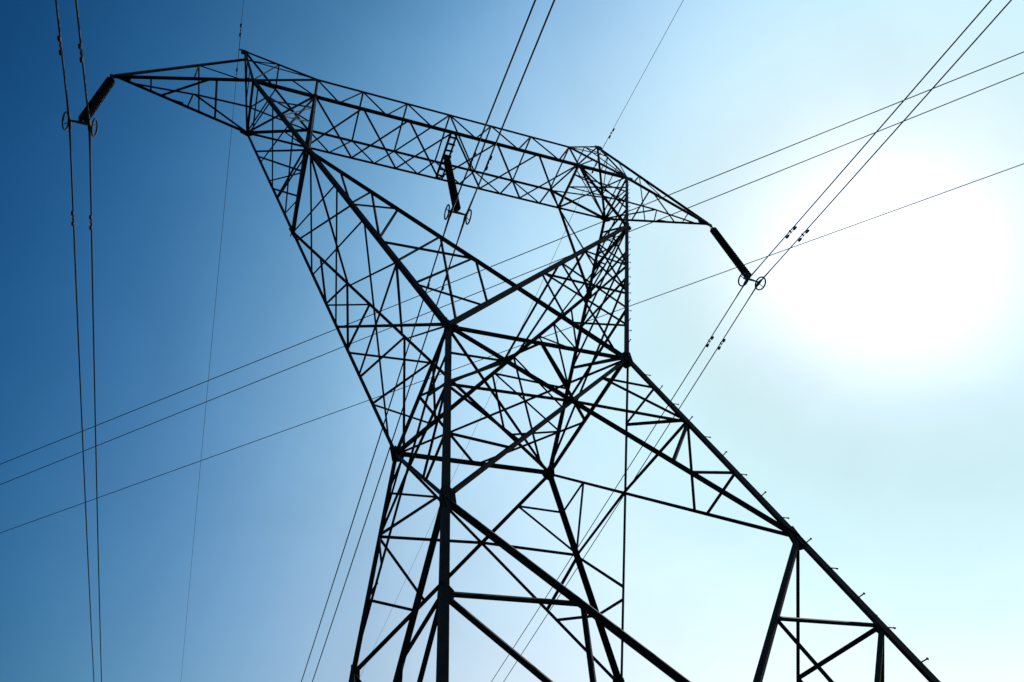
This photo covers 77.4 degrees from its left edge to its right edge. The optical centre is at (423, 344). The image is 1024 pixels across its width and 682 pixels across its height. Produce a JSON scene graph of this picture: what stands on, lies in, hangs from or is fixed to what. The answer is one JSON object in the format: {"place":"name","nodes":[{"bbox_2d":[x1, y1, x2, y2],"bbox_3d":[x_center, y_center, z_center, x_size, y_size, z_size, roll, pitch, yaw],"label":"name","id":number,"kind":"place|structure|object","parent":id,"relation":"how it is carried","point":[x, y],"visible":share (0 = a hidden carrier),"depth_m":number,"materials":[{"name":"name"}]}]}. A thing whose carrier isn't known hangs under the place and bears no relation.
{"place":"outdoors","nodes":[
{"label":"outdoors","id":0,"kind":"place"},
{"bbox_2d":[0,51,1023,464],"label":"overhead wire","id":1,"kind":"object","parent":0,"point":[544,245],"visible":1,"depth_m":26.14,"materials":[{"name":"metal"}]},
{"bbox_2d":[0,72,1023,484],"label":"overhead wire","id":2,"kind":"object","parent":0,"point":[542,266],"visible":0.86,"depth_m":26.98,"materials":[{"name":"metal"}]},
{"bbox_2d":[0,0,1023,681],"label":"sky","id":3,"kind":"structure","parent":0,"point":[872,387],"materials":[{"name":"blue"}]},
{"bbox_2d":[1,163,1023,532],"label":"overhead wire","id":4,"kind":"object","parent":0,"point":[547,335],"visible":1,"depth_m":29.17,"materials":[{"name":"metal"}]},
{"bbox_3d":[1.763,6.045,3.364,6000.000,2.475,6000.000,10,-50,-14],"label":"ground","id":5,"kind":"structure","parent":0,"visible":0},
{"bbox_2d":[110,49,940,681],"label":"transmission tower","id":6,"kind":"structure","parent":5,"relation":"on","point":[444,589],"depth_m":9.17,"materials":[{"name":"metal"}]},
{"bbox_2d":[62,77,114,136],"bbox_3d":[-6.434,-4.803,12.519,0.524,2.576,0.343,10,-50,-14],"label":"insulator string","id":7,"kind":"object","parent":6,"relation":"hanging from","point":[100,94],"visible":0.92,"depth_m":12.15,"materials":[{"name":"brown ceramic"}]},
{"bbox_2d":[55,0,93,681],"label":"conductor","id":8,"kind":"object","parent":7,"relation":"hanging from","point":[66,94],"visible":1,"depth_m":13.30,"materials":[{"name":"metal"}]},
{"bbox_2d":[75,0,101,681],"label":"conductor","id":9,"kind":"object","parent":7,"relation":"hanging from","point":[85,88],"visible":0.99,"depth_m":13.29,"materials":[{"name":"metal"}]},
{"bbox_2d":[181,0,243,675],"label":"earth wire","id":10,"kind":"object","parent":6,"relation":"attached to","point":[217,279],"visible":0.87,"depth_m":20.16,"materials":[{"name":"metal"}]},
{"bbox_2d":[444,157,471,224],"bbox_3d":[0.635,-3.575,14.391,0.524,2.796,0.343,10,-50,-14],"label":"insulator string","id":11,"kind":"object","parent":6,"relation":"hanging from","point":[452,187],"visible":0.94,"depth_m":14.03,"materials":[{"name":"black ceramic"}]},
{"bbox_2d":[301,0,535,681],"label":"conductor","id":12,"kind":"object","parent":11,"relation":"hanging from","point":[475,153],"visible":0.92,"depth_m":13.90,"materials":[{"name":"metal"}]},
{"bbox_2d":[312,0,554,681],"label":"conductor","id":13,"kind":"object","parent":11,"relation":"hanging from","point":[485,169],"visible":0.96,"depth_m":13.90,"materials":[{"name":"metal"}]},
{"bbox_2d":[362,1,682,671],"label":"earth wire","id":14,"kind":"object","parent":6,"relation":"attached to","point":[549,265],"visible":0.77,"depth_m":20.53,"materials":[{"name":"metal"}]},
{"bbox_2d":[709,226,765,289],"bbox_3d":[7.753,-2.303,16.017,0.524,2.776,0.343,10,-50,-14],"label":"insulator string","id":15,"kind":"object","parent":6,"relation":"hanging from","point":[741,267],"visible":1,"depth_m":15.73,"materials":[{"name":"black ceramic"}]},
{"bbox_2d":[491,0,991,681],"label":"conductor","id":16,"kind":"object","parent":15,"relation":"hanging from","point":[761,264],"visible":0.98,"depth_m":14.07,"materials":[{"name":"metal"}]},
{"bbox_2d":[503,0,1011,681],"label":"conductor","id":17,"kind":"object","parent":15,"relation":"hanging from","point":[807,230],"visible":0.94,"depth_m":14.12,"materials":[{"name":"metal"}]}
]}

